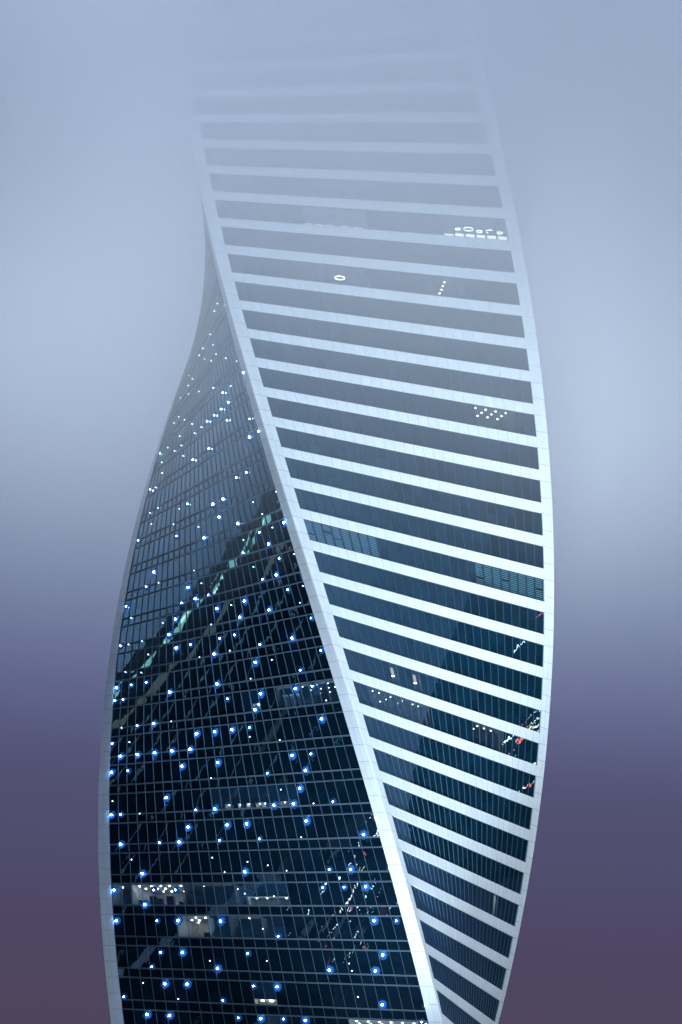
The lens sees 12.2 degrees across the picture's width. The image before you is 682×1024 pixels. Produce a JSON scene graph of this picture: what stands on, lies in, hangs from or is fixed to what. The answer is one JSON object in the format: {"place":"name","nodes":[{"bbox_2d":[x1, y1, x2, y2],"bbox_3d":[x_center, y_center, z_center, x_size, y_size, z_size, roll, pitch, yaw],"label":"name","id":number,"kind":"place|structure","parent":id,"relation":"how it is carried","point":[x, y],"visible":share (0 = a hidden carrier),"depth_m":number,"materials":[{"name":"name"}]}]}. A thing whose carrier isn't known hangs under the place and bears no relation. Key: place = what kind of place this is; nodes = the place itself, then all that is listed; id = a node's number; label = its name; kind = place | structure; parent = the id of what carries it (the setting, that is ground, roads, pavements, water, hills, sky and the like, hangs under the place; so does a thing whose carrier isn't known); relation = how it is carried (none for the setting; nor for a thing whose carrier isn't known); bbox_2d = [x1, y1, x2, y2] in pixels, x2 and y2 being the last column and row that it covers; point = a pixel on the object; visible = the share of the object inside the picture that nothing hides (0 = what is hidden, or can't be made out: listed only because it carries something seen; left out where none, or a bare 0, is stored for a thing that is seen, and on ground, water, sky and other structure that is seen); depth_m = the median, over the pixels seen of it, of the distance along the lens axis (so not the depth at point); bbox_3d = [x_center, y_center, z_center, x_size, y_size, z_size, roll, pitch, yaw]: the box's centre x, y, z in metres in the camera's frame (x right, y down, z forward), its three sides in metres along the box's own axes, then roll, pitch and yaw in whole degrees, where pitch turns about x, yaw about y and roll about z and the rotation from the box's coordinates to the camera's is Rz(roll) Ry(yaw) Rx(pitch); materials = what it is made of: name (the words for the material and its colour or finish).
{"place":"outdoors","nodes":[
{"label":"outdoors","id":0,"kind":"place"},
{"bbox_2d":[0,0,681,1023],"label":"sky","id":1,"kind":"structure","parent":0,"point":[102,238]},
{"label":"ground","id":2,"kind":"structure","parent":0,"visible":0},
{"bbox_2d":[98,0,575,1023],"bbox_3d":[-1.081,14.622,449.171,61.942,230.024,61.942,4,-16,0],"label":"skyscraper","id":3,"kind":"structure","parent":2,"relation":"on","point":[324,724],"depth_m":436.05,"materials":[{"name":"blue glass"}]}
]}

